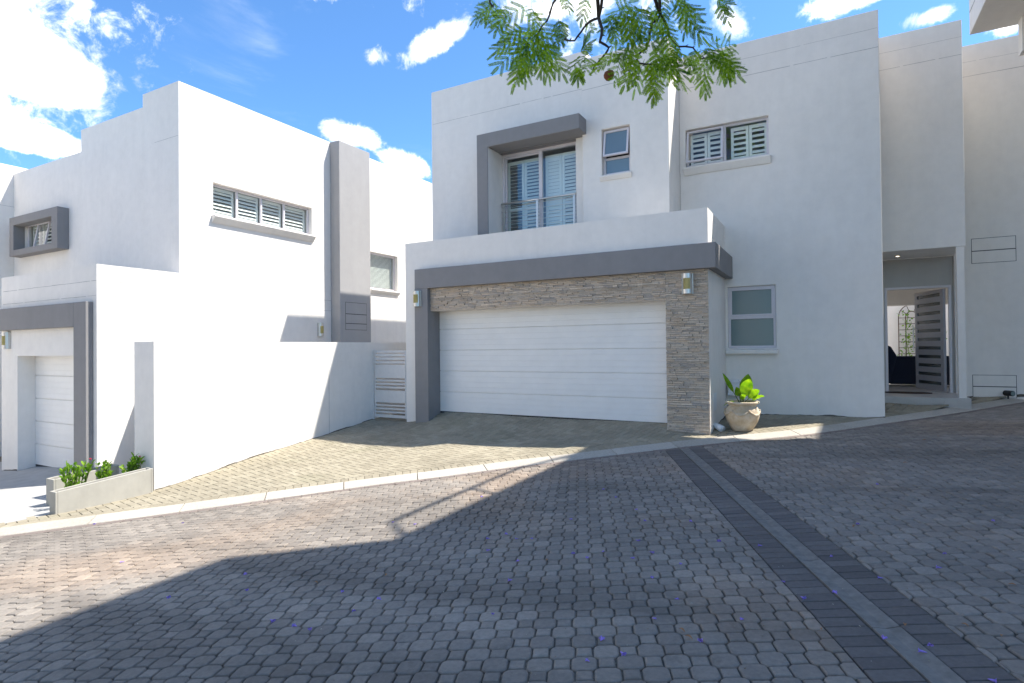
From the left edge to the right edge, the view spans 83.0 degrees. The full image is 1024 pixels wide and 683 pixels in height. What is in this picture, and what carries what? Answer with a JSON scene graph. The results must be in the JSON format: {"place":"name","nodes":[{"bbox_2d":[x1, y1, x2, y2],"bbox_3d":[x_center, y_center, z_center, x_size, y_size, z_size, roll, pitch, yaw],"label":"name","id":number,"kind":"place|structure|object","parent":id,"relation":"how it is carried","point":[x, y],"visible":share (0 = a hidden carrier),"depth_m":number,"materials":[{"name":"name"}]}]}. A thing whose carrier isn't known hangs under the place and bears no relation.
{"place":"outdoors","nodes":[
{"label":"outdoors","id":0,"kind":"place"},
{"bbox_2d":[0,462,71,523],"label":"forecourt","id":1,"kind":"structure","parent":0,"point":[23,494],"depth_m":9.33,"materials":[{"name":"concrete"}]},
{"bbox_2d":[46,464,118,505],"bbox_3d":[-6.471,2.160,8.744,0.220,0.457,0.880,-1,-1,29],"label":"trough planter","id":2,"kind":"object","parent":1,"relation":"on","point":[54,483],"visible":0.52,"depth_m":8.45,"materials":[{"name":"concrete"}]},
{"bbox_2d":[0,396,1005,527],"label":"driveway","id":3,"kind":"structure","parent":0,"point":[378,447],"depth_m":9.83,"materials":[{"name":"brick"}]},
{"bbox_2d":[50,467,152,514],"bbox_3d":[-5.798,2.111,8.226,0.160,0.393,1.260,-1,-1,29],"label":"trough planter","id":4,"kind":"object","parent":3,"relation":"on","point":[127,485],"visible":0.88,"depth_m":8.14,"materials":[{"name":"concrete"}]},
{"bbox_2d":[59,458,95,487],"bbox_3d":[-6.215,1.986,8.216,0.373,0.638,0.437,-1,-1,29],"label":"flowering plant","id":5,"kind":"object","parent":4,"relation":"in","point":[77,473],"visible":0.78,"depth_m":8.16,"materials":[{"name":"green plant"}]},
{"bbox_2d":[95,457,113,478],"bbox_3d":[-6.004,2.006,8.562,0.231,0.560,0.261,-1,-1,29],"label":"flowering plant","id":6,"kind":"object","parent":4,"relation":"in","point":[105,473],"visible":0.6,"depth_m":8.52,"materials":[{"name":"green plant"}]},
{"bbox_2d":[119,452,144,472],"bbox_3d":[-5.815,1.991,8.861,0.213,0.573,0.294,-1,-1,15],"label":"flowering plant","id":7,"kind":"object","parent":4,"relation":"in","point":[133,464],"visible":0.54,"depth_m":8.87,"materials":[{"name":"green plant"}]},
{"bbox_2d":[723,400,760,431],"bbox_3d":[3.863,1.244,9.701,0.577,0.492,0.597,-1,-1,29],"label":"flower pot","id":8,"kind":"object","parent":3,"relation":"on","point":[744,416],"visible":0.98,"depth_m":9.51,"materials":[{"name":"ceramic"}]},
{"bbox_2d":[723,374,763,401],"bbox_3d":[3.861,0.802,9.640,0.468,0.551,0.535,0,-1,-29],"label":"broadleaf plant","id":9,"kind":"object","parent":8,"relation":"in","point":[745,389],"visible":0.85,"depth_m":9.63,"materials":[{"name":"green plant"}]},
{"bbox_2d":[0,0,1017,182],"label":"sky","id":10,"kind":"structure","parent":0,"point":[361,74],"materials":[{"name":"blue"}]},
{"bbox_2d":[0,398,1022,682],"bbox_3d":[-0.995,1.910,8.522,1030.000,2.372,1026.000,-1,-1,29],"label":"ground","id":11,"kind":"structure","parent":0,"point":[590,598],"depth_m":3.52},
{"bbox_2d":[0,163,37,455],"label":"white house","id":12,"kind":"structure","parent":11,"relation":"on","point":[7,172],"depth_m":14.25,"materials":[{"name":"paint"}]},
{"bbox_2d":[0,81,432,473],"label":"white house","id":13,"kind":"structure","parent":11,"relation":"on","point":[178,211],"depth_m":12.04,"materials":[{"name":"paint"}]},
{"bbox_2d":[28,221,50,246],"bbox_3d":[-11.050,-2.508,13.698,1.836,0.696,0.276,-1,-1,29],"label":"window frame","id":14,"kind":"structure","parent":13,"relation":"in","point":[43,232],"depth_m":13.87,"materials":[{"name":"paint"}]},
{"bbox_2d":[35,356,73,467],"bbox_3d":[-8.305,1.553,10.854,2.548,2.700,0.050,-1,-1,29],"label":"garage door","id":15,"kind":"structure","parent":13,"relation":"in","point":[54,380],"depth_m":11.08,"materials":[{"name":"paint"}]},
{"bbox_2d":[213,184,308,233],"bbox_3d":[-5.583,-2.894,12.907,0.114,0.656,2.546,-1,-1,29],"label":"window frame","id":16,"kind":"structure","parent":13,"relation":"in","point":[261,202],"depth_m":12.83,"materials":[{"name":"paint"}]},
{"bbox_2d":[370,252,394,290],"bbox_3d":[-3.712,-1.942,16.273,0.100,1.006,1.136,-1,-1,29],"label":"window frame","id":17,"kind":"structure","parent":13,"relation":"in","point":[384,284],"depth_m":16.42,"materials":[{"name":"paint"}]},
{"bbox_2d":[134,341,405,489],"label":"boundary wall","id":18,"kind":"structure","parent":11,"relation":"on","point":[201,408],"depth_m":10.16,"materials":[{"name":"white paint"}]},
{"bbox_2d":[373,350,406,418],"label":"side gate","id":19,"kind":"structure","parent":18,"relation":"attached to","point":[389,371],"depth_m":12.89,"materials":[{"name":"metal"}]},
{"bbox_2d":[0,398,1023,536],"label":"kerb","id":20,"kind":"structure","parent":11,"relation":"on","point":[92,519],"depth_m":8.38,"materials":[{"name":"concrete"}]},
{"bbox_2d":[1003,390,1014,398],"bbox_3d":[9.334,1.000,10.855,0.103,0.156,0.163,-1,-1,-4],"label":"ground spotlight","id":21,"kind":"object","parent":20,"relation":"on","point":[1007,393],"visible":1,"depth_m":10.83,"materials":[{"name":"black plastic"}]},
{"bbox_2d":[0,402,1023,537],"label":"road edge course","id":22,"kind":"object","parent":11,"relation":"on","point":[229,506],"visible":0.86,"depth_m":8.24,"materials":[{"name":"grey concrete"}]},
{"bbox_2d":[469,0,747,108],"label":"jacaranda tree","id":23,"kind":"object","parent":11,"relation":"on","point":[668,64],"visible":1,"depth_m":2.98,"materials":[{"name":"green plant"}]},
{"bbox_2d":[405,10,1023,434],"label":"white house","id":24,"kind":"structure","parent":11,"relation":"on","point":[789,214],"depth_m":10.96,"materials":[{"name":"paint"}]},
{"bbox_2d":[502,141,576,231],"bbox_3d":[0.627,-2.964,12.459,1.800,2.340,0.180,-1,-1,29],"label":"sliding door","id":25,"kind":"structure","parent":24,"relation":"in","point":[559,159],"depth_m":12.42,"materials":[{"name":"paint"}]},
{"bbox_2d":[440,301,666,423],"bbox_3d":[0.658,0.616,11.426,5.058,2.722,0.050,-1,-1,29],"label":"garage door","id":26,"kind":"structure","parent":24,"relation":"in","point":[604,362],"depth_m":11.26,"materials":[{"name":"paint"}]},
{"bbox_2d":[603,126,629,174],"bbox_3d":[2.076,-3.745,11.407,0.566,0.906,0.276,-1,-1,29],"label":"window frame","id":27,"kind":"structure","parent":24,"relation":"in","point":[616,142],"depth_m":11.38,"materials":[{"name":"paint"}]},
{"bbox_2d":[686,117,768,166],"bbox_3d":[4.160,-3.854,11.226,1.516,0.736,0.314,-1,-1,29],"label":"window frame","id":28,"kind":"structure","parent":24,"relation":"in","point":[722,136],"depth_m":11.26,"materials":[{"name":"paint"}]},
{"bbox_2d":[728,285,775,347],"bbox_3d":[4.585,-0.463,11.042,0.841,1.171,0.172,-1,-1,29],"label":"window frame","id":29,"kind":"structure","parent":24,"relation":"in","point":[751,309],"depth_m":10.98,"materials":[{"name":"paint"}]},
{"bbox_2d":[887,288,947,305],"bbox_3d":[9.881,-1.384,12.607,3.570,0.970,2.700,-1,-1,29],"label":"covered veranda","id":30,"kind":"object","parent":24,"relation":"attached to","point":[900,297],"depth_m":14.05,"materials":[{"name":"paint"}]},
{"bbox_2d":[912,289,946,391],"bbox_3d":[8.780,-0.025,12.203,0.115,2.075,1.138,-1,-1,10],"label":"front door","id":31,"kind":"structure","parent":24,"relation":"in","point":[930,308],"depth_m":12.13,"materials":[{"name":"grey paint"}]},
{"bbox_2d":[678,446,966,682],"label":"drain channel","id":32,"kind":"object","parent":11,"relation":"on","point":[902,643],"visible":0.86,"depth_m":3.37,"materials":[{"name":"concrete"}]},
{"bbox_2d":[887,255,952,355],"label":"courtyard wall","id":33,"kind":"structure","parent":11,"relation":"on","point":[892,315],"depth_m":16.58,"materials":[{"name":"white paint"}]},
{"bbox_2d":[898,306,914,355],"bbox_3d":[11.324,-0.028,16.371,0.646,2.068,0.026,-1,-1,29],"label":"garden trellis","id":34,"kind":"object","parent":33,"relation":"attached to","point":[905,331],"visible":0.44,"depth_m":16.44,"materials":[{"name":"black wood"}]},
{"bbox_2d":[897,310,947,355],"bbox_3d":[11.364,0.042,16.182,2.259,1.923,0.312,-1,-1,29],"label":"climbing vine","id":35,"kind":"object","parent":34,"relation":"attached to","point":[911,332],"visible":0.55,"depth_m":16.37,"materials":[{"name":"green plant"}]},
{"bbox_2d":[969,0,1023,55],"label":"apartment block","id":36,"kind":"structure","parent":11,"relation":"on","point":[986,15],"depth_m":9.16,"materials":[{"name":"white paint"}]},
{"bbox_2d":[0,404,1023,682],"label":"road","id":37,"kind":"structure","parent":0,"point":[64,592],"depth_m":4.23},
{"bbox_2d":[666,447,1021,682],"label":"road strip","id":38,"kind":"object","parent":37,"relation":"in","point":[872,655],"visible":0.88,"depth_m":3.37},
{"bbox_2d":[885,391,932,393],"bbox_3d":[7.907,1.021,11.545,0.797,0.018,0.379,-1,-1,29],"label":"door mat","id":39,"kind":"object","parent":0,"point":[901,392],"depth_m":11.46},
{"bbox_2d":[889,383,948,392],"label":"courtyard floor","id":40,"kind":"structure","parent":0,"point":[904,387],"depth_m":12.55,"materials":[{"name":"tile"}]},
{"bbox_2d":[888,346,948,384],"bbox_3d":[9.585,0.553,13.444,1.950,0.960,1.000,-1,-1,29],"label":"garden sofa","id":41,"kind":"object","parent":40,"relation":"on","point":[901,369],"visible":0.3,"depth_m":13.31,"materials":[{"name":"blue fabric"}]}
]}

